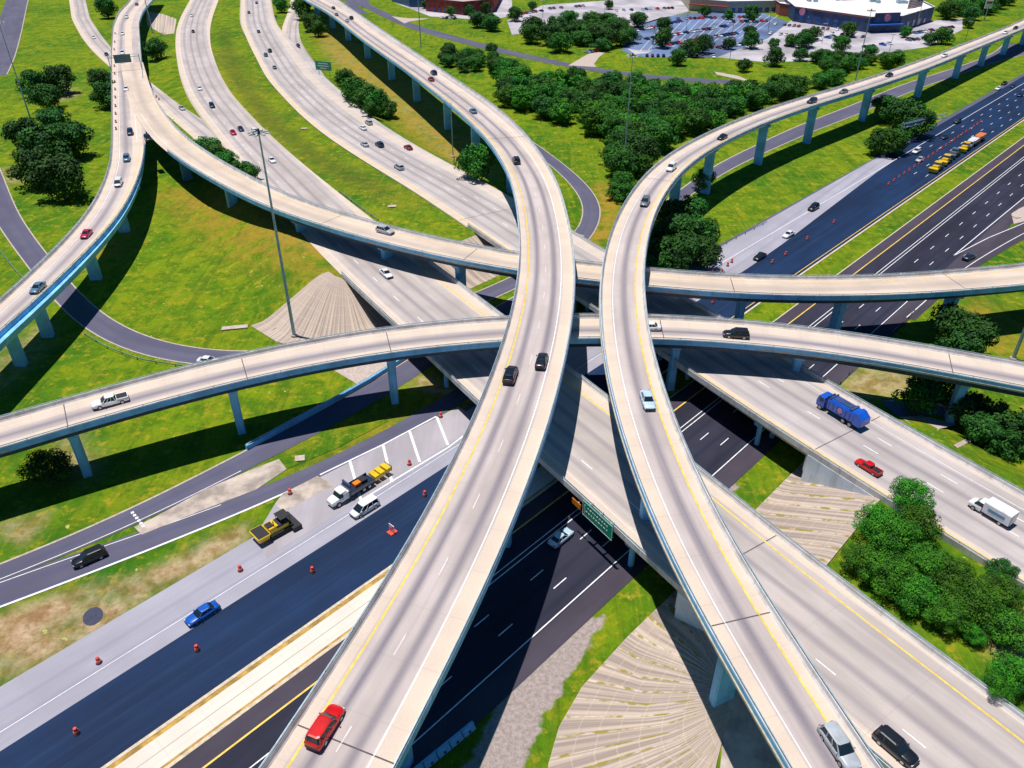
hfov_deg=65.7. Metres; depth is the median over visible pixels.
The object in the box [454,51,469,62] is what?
broadleaf tree
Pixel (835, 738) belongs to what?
suv car
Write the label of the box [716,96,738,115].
broadleaf tree
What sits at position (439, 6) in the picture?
brick building
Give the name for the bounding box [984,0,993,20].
pylon sign
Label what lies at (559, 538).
sedan car
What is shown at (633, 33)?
broadleaf tree
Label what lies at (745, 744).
slope paving
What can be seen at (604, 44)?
broadleaf tree
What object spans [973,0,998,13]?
broadleaf tree
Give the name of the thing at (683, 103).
broadleaf tree
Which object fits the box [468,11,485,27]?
broadleaf tree
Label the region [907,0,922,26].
flag pole
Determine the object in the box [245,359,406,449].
retaining wall
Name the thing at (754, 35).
planted tree
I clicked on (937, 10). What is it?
broadleaf tree
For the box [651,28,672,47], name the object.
planted tree
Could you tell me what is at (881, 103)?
broadleaf tree
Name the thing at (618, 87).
broadleaf tree
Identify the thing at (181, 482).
kerb
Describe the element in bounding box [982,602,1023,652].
broadleaf tree
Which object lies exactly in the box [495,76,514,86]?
broadleaf tree
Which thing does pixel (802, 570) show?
road marking
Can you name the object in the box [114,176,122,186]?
minivan
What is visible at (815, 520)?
slope paving
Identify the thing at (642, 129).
broadleaf tree
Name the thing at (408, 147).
sedan car
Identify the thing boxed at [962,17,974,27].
planted tree
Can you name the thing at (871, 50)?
planted tree
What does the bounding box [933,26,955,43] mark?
planted tree
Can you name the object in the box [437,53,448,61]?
broadleaf tree
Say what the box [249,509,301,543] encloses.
asphalt paver
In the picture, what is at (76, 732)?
traffic drum
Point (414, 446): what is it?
road marking
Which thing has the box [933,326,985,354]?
broadleaf tree
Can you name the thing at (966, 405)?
broadleaf tree
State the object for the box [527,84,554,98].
broadleaf tree
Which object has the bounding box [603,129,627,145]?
broadleaf tree
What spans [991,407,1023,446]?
broadleaf tree
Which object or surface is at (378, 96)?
broadleaf tree
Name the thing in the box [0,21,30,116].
mast light
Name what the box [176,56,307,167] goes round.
road base
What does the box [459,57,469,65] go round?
broadleaf tree
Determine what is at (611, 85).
broadleaf tree
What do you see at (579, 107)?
broadleaf tree
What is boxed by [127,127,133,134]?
suv car
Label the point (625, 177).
broadleaf tree
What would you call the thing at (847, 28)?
planted tree
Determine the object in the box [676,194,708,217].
broadleaf tree
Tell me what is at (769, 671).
flyover
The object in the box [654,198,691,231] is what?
broadleaf tree
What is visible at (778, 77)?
broadleaf tree
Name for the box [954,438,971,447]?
footpath
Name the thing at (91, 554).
suv car
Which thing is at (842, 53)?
planted tree
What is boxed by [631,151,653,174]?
broadleaf tree
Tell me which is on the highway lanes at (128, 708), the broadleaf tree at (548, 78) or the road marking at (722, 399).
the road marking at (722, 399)
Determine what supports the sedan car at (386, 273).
on the freeway bridge at (583, 428)
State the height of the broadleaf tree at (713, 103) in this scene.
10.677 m
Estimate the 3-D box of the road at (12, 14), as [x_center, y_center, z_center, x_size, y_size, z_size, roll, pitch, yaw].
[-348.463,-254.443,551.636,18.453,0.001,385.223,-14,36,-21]
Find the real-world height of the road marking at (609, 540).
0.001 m
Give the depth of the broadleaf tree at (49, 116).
313.02 m
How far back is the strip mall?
569.43 m
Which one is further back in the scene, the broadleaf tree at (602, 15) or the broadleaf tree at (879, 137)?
the broadleaf tree at (602, 15)
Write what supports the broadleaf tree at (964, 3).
on the ground
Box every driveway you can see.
[392,16,428,22]
[570,51,605,66]
[629,49,651,53]
[715,72,746,80]
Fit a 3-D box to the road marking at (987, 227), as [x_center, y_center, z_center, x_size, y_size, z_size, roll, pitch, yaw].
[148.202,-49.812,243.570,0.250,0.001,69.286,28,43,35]
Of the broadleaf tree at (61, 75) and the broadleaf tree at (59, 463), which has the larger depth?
the broadleaf tree at (61, 75)
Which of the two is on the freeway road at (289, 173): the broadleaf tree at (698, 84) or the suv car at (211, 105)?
the suv car at (211, 105)
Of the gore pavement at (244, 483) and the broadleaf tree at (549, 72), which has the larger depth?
the broadleaf tree at (549, 72)
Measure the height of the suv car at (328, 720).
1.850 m
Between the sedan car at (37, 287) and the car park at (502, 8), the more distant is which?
the car park at (502, 8)
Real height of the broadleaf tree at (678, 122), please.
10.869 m
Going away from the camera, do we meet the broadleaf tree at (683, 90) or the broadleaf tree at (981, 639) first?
the broadleaf tree at (981, 639)
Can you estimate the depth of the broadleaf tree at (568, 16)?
521.72 m
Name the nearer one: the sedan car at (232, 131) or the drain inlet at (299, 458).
the drain inlet at (299, 458)
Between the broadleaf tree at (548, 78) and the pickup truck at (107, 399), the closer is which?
the pickup truck at (107, 399)
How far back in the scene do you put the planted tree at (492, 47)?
449.31 m
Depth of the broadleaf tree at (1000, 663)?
97.43 m
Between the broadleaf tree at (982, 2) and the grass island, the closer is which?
the grass island
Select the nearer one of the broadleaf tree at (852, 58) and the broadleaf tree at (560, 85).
the broadleaf tree at (560, 85)
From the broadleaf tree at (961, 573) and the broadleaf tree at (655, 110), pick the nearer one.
the broadleaf tree at (961, 573)
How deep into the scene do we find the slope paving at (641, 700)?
103.41 m
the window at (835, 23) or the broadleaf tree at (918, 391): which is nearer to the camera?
the broadleaf tree at (918, 391)
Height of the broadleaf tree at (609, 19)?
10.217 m
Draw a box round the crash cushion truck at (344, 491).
[326,461,391,507]
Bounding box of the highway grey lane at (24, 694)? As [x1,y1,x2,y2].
[0,156,894,750]
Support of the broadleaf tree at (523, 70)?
on the ground
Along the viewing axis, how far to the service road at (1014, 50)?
342.59 m
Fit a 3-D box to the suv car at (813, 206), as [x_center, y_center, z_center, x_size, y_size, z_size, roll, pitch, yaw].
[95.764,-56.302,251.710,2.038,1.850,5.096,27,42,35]
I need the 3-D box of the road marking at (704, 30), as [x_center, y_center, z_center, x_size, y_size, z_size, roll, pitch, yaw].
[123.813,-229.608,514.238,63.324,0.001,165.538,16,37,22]
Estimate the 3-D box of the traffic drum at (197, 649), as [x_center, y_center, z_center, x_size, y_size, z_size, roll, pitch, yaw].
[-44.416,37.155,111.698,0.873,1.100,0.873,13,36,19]
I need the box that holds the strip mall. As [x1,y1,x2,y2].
[681,0,784,12]
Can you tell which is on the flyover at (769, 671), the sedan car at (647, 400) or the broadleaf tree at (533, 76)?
the sedan car at (647, 400)
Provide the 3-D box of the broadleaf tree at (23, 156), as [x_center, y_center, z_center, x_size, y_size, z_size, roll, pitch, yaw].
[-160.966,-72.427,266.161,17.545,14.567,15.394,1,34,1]
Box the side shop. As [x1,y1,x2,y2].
[775,0,789,16]
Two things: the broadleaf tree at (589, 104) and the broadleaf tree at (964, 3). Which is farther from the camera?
the broadleaf tree at (964, 3)
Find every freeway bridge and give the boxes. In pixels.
[341,258,843,631]
[460,208,958,502]
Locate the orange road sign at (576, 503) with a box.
[572,497,580,509]
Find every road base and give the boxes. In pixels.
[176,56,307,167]
[240,0,513,227]
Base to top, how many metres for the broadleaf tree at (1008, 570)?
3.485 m
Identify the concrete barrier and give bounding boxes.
[840,579,1023,723]
[869,747,893,767]
[885,497,1023,590]
[955,454,1023,497]
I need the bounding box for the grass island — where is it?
[279,419,388,468]
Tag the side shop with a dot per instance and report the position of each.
(781, 8)
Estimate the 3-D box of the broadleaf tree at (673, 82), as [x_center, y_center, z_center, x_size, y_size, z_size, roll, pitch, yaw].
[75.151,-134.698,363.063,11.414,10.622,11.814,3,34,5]
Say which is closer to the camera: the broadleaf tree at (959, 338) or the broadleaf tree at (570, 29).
the broadleaf tree at (959, 338)
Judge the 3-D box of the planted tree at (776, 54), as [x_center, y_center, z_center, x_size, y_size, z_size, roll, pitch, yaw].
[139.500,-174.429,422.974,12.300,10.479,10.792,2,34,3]
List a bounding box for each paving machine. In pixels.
[928,160,943,172]
[938,153,952,165]
[947,147,960,158]
[958,141,971,152]
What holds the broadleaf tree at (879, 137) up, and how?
on the ground
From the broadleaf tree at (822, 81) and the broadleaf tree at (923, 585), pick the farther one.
the broadleaf tree at (822, 81)
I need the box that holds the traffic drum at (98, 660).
[95,656,102,664]
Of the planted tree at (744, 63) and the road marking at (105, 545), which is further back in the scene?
the planted tree at (744, 63)
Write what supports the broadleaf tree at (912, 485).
on the ground
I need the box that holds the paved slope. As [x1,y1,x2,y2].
[334,362,386,383]
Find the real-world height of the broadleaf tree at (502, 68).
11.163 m
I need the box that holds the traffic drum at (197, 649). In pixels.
[194,644,200,652]
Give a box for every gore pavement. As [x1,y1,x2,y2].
[135,459,285,533]
[260,407,472,557]
[1012,207,1023,223]
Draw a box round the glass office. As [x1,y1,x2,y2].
[392,0,423,6]
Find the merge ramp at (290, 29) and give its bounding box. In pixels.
[282,0,323,74]
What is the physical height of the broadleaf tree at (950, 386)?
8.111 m
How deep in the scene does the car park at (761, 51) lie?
481.93 m
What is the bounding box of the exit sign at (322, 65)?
[315,61,331,74]
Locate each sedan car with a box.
[29,281,46,293]
[80,229,92,238]
[184,599,220,626]
[196,355,217,362]
[229,129,236,134]
[268,156,275,162]
[359,125,366,129]
[360,141,368,146]
[379,268,392,278]
[403,144,412,149]
[469,108,476,113]
[535,352,548,369]
[547,527,573,548]
[640,389,655,410]
[649,321,661,330]
[717,133,727,139]
[753,252,766,260]
[782,230,794,237]
[839,88,848,93]
[885,72,893,76]
[915,156,924,162]
[940,134,948,139]
[962,253,975,260]
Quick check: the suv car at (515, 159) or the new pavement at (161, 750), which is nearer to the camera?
the new pavement at (161, 750)
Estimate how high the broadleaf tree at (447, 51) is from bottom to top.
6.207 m
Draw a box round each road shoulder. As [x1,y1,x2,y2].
[170,138,1023,767]
[400,198,1023,767]
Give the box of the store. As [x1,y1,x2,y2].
[785,0,934,32]
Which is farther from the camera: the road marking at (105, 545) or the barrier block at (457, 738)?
the road marking at (105, 545)
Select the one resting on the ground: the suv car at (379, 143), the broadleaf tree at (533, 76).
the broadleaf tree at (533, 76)
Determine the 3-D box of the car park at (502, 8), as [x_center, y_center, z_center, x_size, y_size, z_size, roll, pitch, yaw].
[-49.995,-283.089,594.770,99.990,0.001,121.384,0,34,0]
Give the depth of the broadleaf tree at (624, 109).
325.09 m
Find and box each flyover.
[0,0,153,366]
[0,313,1023,477]
[121,62,1023,330]
[259,0,574,767]
[599,19,1023,767]
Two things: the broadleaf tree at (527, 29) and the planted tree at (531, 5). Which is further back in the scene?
the planted tree at (531, 5)
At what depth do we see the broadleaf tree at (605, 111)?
317.58 m
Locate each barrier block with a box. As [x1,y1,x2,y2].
[412,762,423,767]
[421,751,438,767]
[433,741,450,758]
[447,730,463,748]
[460,721,475,737]
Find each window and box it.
[798,15,803,21]
[807,16,811,22]
[815,17,820,23]
[833,20,838,26]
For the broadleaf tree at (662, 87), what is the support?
on the ground
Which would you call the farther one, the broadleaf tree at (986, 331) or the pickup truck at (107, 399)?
the broadleaf tree at (986, 331)
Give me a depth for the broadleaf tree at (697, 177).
262.12 m
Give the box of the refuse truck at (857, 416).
[816,391,870,427]
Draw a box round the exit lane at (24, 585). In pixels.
[0,388,468,605]
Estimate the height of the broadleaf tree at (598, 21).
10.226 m
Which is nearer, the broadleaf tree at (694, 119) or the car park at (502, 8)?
the broadleaf tree at (694, 119)
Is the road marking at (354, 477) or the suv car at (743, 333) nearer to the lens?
the road marking at (354, 477)
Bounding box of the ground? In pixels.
[0,0,1023,767]
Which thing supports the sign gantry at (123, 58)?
on the flyover at (65, 262)
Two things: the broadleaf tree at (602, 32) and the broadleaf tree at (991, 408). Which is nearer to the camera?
the broadleaf tree at (991, 408)
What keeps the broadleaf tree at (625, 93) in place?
on the ground
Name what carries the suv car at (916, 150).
on the highway lanes at (128, 708)
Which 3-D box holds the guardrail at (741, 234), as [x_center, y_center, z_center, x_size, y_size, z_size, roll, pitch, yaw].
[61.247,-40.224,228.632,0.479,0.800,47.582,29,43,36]
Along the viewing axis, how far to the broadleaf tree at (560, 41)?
450.16 m
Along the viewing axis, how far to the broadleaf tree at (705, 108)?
321.36 m
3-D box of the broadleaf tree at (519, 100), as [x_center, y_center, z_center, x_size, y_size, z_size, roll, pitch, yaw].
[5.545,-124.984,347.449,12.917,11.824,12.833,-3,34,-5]
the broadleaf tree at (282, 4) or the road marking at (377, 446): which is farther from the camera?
the broadleaf tree at (282, 4)
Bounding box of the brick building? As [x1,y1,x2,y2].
[425,0,499,14]
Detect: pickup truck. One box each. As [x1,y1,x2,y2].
[91,391,129,409]
[854,458,883,476]
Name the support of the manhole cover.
on the ground
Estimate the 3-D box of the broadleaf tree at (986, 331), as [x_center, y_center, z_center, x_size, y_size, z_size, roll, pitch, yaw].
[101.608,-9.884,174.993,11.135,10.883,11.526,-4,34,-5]
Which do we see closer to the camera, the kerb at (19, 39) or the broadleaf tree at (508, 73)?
the broadleaf tree at (508, 73)
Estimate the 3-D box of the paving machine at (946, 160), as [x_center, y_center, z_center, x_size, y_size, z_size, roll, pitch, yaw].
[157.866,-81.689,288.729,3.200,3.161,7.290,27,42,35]
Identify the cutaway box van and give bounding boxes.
[968,497,1019,526]
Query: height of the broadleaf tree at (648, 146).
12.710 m
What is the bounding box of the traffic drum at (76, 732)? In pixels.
[73,727,80,736]
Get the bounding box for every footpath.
[882,401,946,415]
[887,399,946,407]
[900,415,956,434]
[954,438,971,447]
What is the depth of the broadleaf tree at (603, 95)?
346.22 m
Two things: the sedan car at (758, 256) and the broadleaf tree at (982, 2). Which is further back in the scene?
the broadleaf tree at (982, 2)
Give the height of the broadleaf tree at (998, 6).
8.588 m
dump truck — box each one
[966,137,979,146]
[974,132,986,142]
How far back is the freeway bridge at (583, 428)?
141.25 m
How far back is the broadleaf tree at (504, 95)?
352.02 m
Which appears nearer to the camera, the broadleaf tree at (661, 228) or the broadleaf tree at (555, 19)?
the broadleaf tree at (661, 228)
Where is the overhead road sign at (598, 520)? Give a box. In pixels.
[582,500,614,540]
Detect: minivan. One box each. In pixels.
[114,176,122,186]
[349,494,379,518]
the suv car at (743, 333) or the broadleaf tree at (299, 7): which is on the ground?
the broadleaf tree at (299, 7)
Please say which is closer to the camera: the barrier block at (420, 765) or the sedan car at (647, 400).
the barrier block at (420, 765)
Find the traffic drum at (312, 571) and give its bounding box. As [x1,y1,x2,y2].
[310,566,315,573]
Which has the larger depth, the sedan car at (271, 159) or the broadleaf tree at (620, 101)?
the broadleaf tree at (620, 101)
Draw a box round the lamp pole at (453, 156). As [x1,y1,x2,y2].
[451,111,454,157]
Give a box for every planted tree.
[420,0,425,7]
[444,6,456,15]
[463,4,474,14]
[479,2,491,13]
[485,42,498,51]
[506,6,522,20]
[527,1,537,9]
[604,0,613,8]
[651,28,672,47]
[655,17,672,31]
[667,48,687,65]
[678,38,702,56]
[695,33,715,52]
[698,5,711,16]
[723,9,734,19]
[723,37,735,48]
[736,58,753,71]
[741,30,763,48]
[743,25,757,37]
[744,5,760,20]
[762,46,785,65]
[767,38,780,47]
[784,34,794,45]
[791,31,814,47]
[792,48,808,60]
[799,28,816,45]
[807,27,823,38]
[816,48,833,59]
[831,35,851,51]
[836,50,845,59]
[839,21,857,36]
[860,45,879,54]
[900,25,912,37]
[921,31,938,43]
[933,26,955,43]
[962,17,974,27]
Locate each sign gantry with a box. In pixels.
[107,53,141,70]
[901,113,947,128]
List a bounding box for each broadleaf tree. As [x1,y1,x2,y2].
[0,116,43,148]
[5,145,52,185]
[14,69,56,95]
[15,448,73,487]
[16,122,74,158]
[21,153,85,200]
[25,83,62,108]
[35,106,71,127]
[42,64,77,93]
[50,119,94,157]
[86,68,110,85]
[88,80,114,107]
[93,0,118,17]
[141,36,167,60]
[193,136,220,149]
[204,140,232,154]
[214,150,239,164]
[231,160,248,171]
[241,162,260,178]
[272,0,289,12]
[289,0,311,17]
[300,12,321,30]
[307,19,328,36]
[333,67,356,84]
[339,76,367,100]
[346,82,376,107]
[359,87,389,115]
[360,99,381,116]
[380,101,397,118]
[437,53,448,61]
[439,48,453,55]
[440,54,457,66]
[441,43,459,53]
[452,143,496,179]
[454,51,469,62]
[456,61,470,71]
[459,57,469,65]
[460,47,473,56]
[467,57,483,70]
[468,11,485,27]
[470,53,485,63]
[472,48,484,53]
[478,12,493,25]
[480,15,501,30]
[486,51,499,60]
[486,58,498,71]
[491,55,503,59]
[491,58,513,79]
[492,81,512,97]
[494,65,516,78]
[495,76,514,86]
[495,84,515,105]
[496,67,517,84]
[510,75,531,86]
[510,85,530,97]
[511,84,537,110]
[512,63,532,73]
[514,65,531,77]
[518,23,540,43]
[520,15,545,33]
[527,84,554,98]
[528,73,546,78]
[528,77,556,94]
[530,94,557,117]
[534,77,553,81]
[536,24,561,43]
[536,70,554,76]
[546,16,567,27]
[546,32,574,51]
[546,96,573,116]
[547,102,575,123]
[548,68,573,86]
[551,22,564,28]
[551,89,564,97]
[552,81,569,90]
[554,88,578,106]
[560,10,578,24]
[564,24,581,41]
[566,74,583,90]
[567,66,587,77]
[569,19,588,25]
[571,30,593,45]
[571,77,594,91]
[571,90,591,101]
[572,89,601,111]
[575,98,597,115]
[577,99,604,120]
[577,106,605,134]
[579,23,586,31]
[582,10,600,22]
[583,22,606,41]
[586,82,610,95]
[588,11,603,21]
[589,18,607,25]
[589,38,611,50]
[589,79,607,90]
[593,106,621,123]
[594,27,618,45]
[594,77,610,91]
[595,100,619,115]
[597,92,614,98]
[597,112,625,135]
[598,141,631,162]
[601,12,617,21]
[601,69,622,86]
[602,95,615,100]
[602,148,640,172]
[603,103,624,112]
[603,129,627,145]
[604,181,632,200]
[605,19,631,30]
[605,125,625,141]
[606,17,623,24]
[607,171,636,187]
[608,79,628,91]
[608,128,637,147]
[609,80,632,95]
[610,16,630,25]
[610,95,633,108]
[613,29,633,45]
[615,118,640,128]
[617,88,636,98]
[618,107,640,117]
[618,112,641,122]
[622,120,648,129]
[624,26,642,43]
[624,129,651,147]
[625,70,646,84]
[628,11,648,26]
[628,84,649,100]
[628,97,640,112]
[628,135,661,165]
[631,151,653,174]
[634,83,650,91]
[635,92,658,112]
[638,97,661,112]
[638,111,661,123]
[638,127,651,135]
[641,106,661,113]
[646,78,660,88]
[646,122,680,151]
[646,252,672,269]
[647,117,673,131]
[647,235,691,270]
[649,219,675,252]
[650,84,670,92]
[651,89,671,100]
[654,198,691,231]
[656,105,687,122]
[658,212,704,237]
[660,97,682,110]
[662,100,682,112]
[664,113,686,135]
[665,77,687,91]
[668,91,685,99]
[670,85,694,98]
[673,230,708,267]
[676,95,691,101]
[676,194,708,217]
[676,215,721,242]
[678,99,698,111]
[682,107,709,133]
[683,101,709,126]
[686,235,724,268]
[688,80,704,89]
[689,86,704,97]
[689,89,711,100]
[691,166,716,190]
[700,82,721,88]
[700,97,722,111]
[706,84,727,91]
[706,110,727,127]
[707,86,730,98]
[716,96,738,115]
[723,79,744,87]
[723,85,744,99]
[726,95,746,112]
[735,83,759,103]
[742,79,759,87]
[745,88,771,109]
[758,80,782,101]
[766,72,796,87]
[775,80,801,100]
[789,75,810,96]
[809,71,833,88]
[810,49,829,62]
[817,59,838,71]
[819,54,833,62]
[824,68,847,84]
[833,54,842,60]
[837,57,853,71]
[839,540,891,584]
[842,56,858,69]
[846,52,860,58]
[851,500,906,539]
[855,57,869,67]
[858,52,871,58]
[859,550,921,600]
[863,127,901,154]
[864,54,877,64]
[868,516,926,561]
[871,94,902,121]
[879,49,905,68]
[886,97,926,128]
[887,128,912,153]
[888,475,936,509]
[891,376,947,416]
[894,573,948,620]
[895,503,944,542]
[897,106,937,136]
[900,541,951,583]
[921,595,975,635]
[926,554,978,597]
[927,302,981,340]
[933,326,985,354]
[934,1,947,15]
[935,381,955,405]
[937,0,960,19]
[939,312,1000,354]
[939,579,1001,628]
[944,390,989,427]
[956,0,979,14]
[959,411,1006,446]
[960,5,985,18]
[960,623,990,646]
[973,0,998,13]
[975,397,1020,440]
[977,571,1023,612]
[980,667,1021,704]
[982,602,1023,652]
[983,649,1023,695]
[984,426,1023,461]
[984,557,1021,581]
[986,0,1001,11]
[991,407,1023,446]
[998,0,1010,7]
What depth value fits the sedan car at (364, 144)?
291.66 m
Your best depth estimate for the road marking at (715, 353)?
155.22 m
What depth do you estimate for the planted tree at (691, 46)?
440.94 m
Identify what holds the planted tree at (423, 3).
on the ground
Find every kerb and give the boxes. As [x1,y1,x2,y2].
[0,143,600,363]
[0,163,582,350]
[0,296,513,563]
[7,1,27,73]
[101,120,1023,767]
[107,464,541,767]
[160,478,556,767]
[164,479,557,767]
[167,137,1023,767]
[666,44,1002,200]
[690,55,1020,195]
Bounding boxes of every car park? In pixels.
[394,0,511,18]
[507,0,688,34]
[622,12,787,56]
[719,18,962,61]
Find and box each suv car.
[71,544,107,568]
[123,153,129,161]
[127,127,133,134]
[143,133,152,141]
[209,102,214,107]
[303,703,344,751]
[365,119,372,124]
[375,141,383,147]
[375,224,394,234]
[393,163,404,170]
[430,70,436,74]
[502,365,517,384]
[512,156,520,163]
[640,195,650,206]
[666,161,676,171]
[722,327,749,339]
[807,97,817,103]
[807,202,819,210]
[817,720,861,767]
[871,724,919,767]
[912,147,921,153]
[953,117,961,123]
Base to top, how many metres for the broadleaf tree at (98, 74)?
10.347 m
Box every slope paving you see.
[146,11,175,33]
[251,271,377,343]
[351,229,582,327]
[548,602,729,767]
[650,460,879,628]
[703,631,780,767]
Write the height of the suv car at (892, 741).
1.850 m
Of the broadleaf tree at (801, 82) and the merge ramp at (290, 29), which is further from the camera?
the merge ramp at (290, 29)
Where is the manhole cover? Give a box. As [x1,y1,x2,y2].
[83,607,102,624]
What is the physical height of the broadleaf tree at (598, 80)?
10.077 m
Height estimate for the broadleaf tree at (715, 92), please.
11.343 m
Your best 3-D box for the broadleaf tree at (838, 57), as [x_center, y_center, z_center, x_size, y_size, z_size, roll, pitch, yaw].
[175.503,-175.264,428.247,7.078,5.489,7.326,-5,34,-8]
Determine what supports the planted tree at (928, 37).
on the ground
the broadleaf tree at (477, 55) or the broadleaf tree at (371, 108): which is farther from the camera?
the broadleaf tree at (477, 55)
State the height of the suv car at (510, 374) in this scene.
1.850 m
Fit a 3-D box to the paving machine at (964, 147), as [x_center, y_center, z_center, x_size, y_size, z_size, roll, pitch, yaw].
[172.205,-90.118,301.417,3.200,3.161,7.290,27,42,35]
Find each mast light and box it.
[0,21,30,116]
[145,1,153,32]
[247,128,296,337]
[418,0,421,45]
[625,53,638,152]
[855,9,875,81]
[1009,328,1023,360]
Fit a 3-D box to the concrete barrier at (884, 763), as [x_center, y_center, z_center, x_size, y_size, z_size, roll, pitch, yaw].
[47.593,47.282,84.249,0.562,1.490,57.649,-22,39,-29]
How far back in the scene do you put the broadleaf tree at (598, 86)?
350.28 m
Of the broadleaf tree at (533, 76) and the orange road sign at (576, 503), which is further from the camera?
the broadleaf tree at (533, 76)
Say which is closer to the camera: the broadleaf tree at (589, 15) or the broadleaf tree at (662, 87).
the broadleaf tree at (662, 87)
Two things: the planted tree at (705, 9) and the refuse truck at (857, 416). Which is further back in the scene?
the planted tree at (705, 9)
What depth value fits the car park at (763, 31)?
512.53 m
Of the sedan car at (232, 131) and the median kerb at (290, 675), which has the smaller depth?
the median kerb at (290, 675)
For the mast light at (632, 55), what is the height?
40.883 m
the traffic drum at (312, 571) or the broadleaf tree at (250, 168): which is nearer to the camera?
the traffic drum at (312, 571)
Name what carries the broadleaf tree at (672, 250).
on the ground
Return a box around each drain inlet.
[221,324,247,330]
[295,455,304,461]
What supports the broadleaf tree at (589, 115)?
on the ground
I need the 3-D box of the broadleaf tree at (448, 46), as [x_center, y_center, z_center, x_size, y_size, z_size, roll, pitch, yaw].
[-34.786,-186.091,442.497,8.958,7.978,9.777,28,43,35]
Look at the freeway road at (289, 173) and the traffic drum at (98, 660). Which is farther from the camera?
the freeway road at (289, 173)
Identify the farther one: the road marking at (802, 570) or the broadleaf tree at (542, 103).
the broadleaf tree at (542, 103)
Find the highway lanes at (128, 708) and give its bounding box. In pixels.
[0,76,1023,767]
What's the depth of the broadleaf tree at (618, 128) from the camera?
305.18 m
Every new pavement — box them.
[115,466,554,767]
[275,476,333,510]
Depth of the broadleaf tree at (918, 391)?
155.94 m
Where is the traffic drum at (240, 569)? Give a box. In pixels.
[238,565,243,572]
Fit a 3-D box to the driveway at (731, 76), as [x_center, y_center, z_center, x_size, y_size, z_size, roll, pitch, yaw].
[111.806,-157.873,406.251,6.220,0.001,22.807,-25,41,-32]
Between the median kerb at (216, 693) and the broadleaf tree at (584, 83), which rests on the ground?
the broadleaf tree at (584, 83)
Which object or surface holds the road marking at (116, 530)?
on the frontage road at (352, 403)
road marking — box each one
[0,491,286,607]
[0,505,218,582]
[1,354,599,731]
[1,471,239,578]
[179,0,907,767]
[186,42,925,747]
[202,145,1023,767]
[243,7,1023,580]
[249,159,1020,767]
[255,11,1023,536]
[266,5,1023,509]
[320,416,435,474]
[349,460,361,500]
[362,436,462,498]
[382,444,392,480]
[408,431,420,461]
[410,258,1023,742]
[412,301,907,744]
[436,417,448,444]
[441,184,1023,685]
[474,174,1020,626]
[489,159,1023,584]
[640,15,777,50]
[709,83,1023,270]
[732,117,1023,317]
[907,233,1023,316]
[914,95,1023,176]
[953,223,1023,255]
[954,198,1022,254]
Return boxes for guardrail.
[83,332,184,366]
[339,191,378,220]
[691,221,766,261]
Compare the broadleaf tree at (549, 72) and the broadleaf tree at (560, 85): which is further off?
the broadleaf tree at (549, 72)
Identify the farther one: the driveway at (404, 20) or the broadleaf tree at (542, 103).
the driveway at (404, 20)
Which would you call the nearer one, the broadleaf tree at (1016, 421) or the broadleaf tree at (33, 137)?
the broadleaf tree at (1016, 421)
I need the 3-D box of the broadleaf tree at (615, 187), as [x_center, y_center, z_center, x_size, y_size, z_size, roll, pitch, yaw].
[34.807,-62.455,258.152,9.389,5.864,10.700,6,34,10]
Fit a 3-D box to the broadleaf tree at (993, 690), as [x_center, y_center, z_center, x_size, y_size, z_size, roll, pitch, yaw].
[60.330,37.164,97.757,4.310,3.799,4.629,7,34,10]
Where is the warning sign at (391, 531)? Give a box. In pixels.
[387,523,397,535]
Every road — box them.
[0,0,27,74]
[0,143,599,363]
[0,297,513,580]
[69,0,218,143]
[175,0,414,274]
[241,0,516,226]
[345,0,369,13]
[356,0,731,83]
[666,43,1023,202]
[753,548,1023,767]
[829,425,1023,581]
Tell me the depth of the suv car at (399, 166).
267.75 m
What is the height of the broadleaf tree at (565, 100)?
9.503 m
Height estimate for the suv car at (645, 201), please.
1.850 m
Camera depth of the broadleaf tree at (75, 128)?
290.48 m
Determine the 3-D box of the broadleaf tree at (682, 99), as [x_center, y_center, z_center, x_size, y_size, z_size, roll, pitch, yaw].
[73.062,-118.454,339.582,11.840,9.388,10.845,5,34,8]
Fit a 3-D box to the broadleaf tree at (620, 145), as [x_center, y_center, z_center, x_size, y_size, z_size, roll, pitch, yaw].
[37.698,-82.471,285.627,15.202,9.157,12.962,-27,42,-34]
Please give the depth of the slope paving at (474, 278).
209.03 m
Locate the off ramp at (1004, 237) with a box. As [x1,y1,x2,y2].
[911,222,1023,319]
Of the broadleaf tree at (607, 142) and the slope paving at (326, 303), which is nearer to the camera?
the slope paving at (326, 303)
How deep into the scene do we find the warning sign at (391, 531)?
131.18 m
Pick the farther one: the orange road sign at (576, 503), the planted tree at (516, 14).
the planted tree at (516, 14)
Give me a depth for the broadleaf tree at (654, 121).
309.55 m

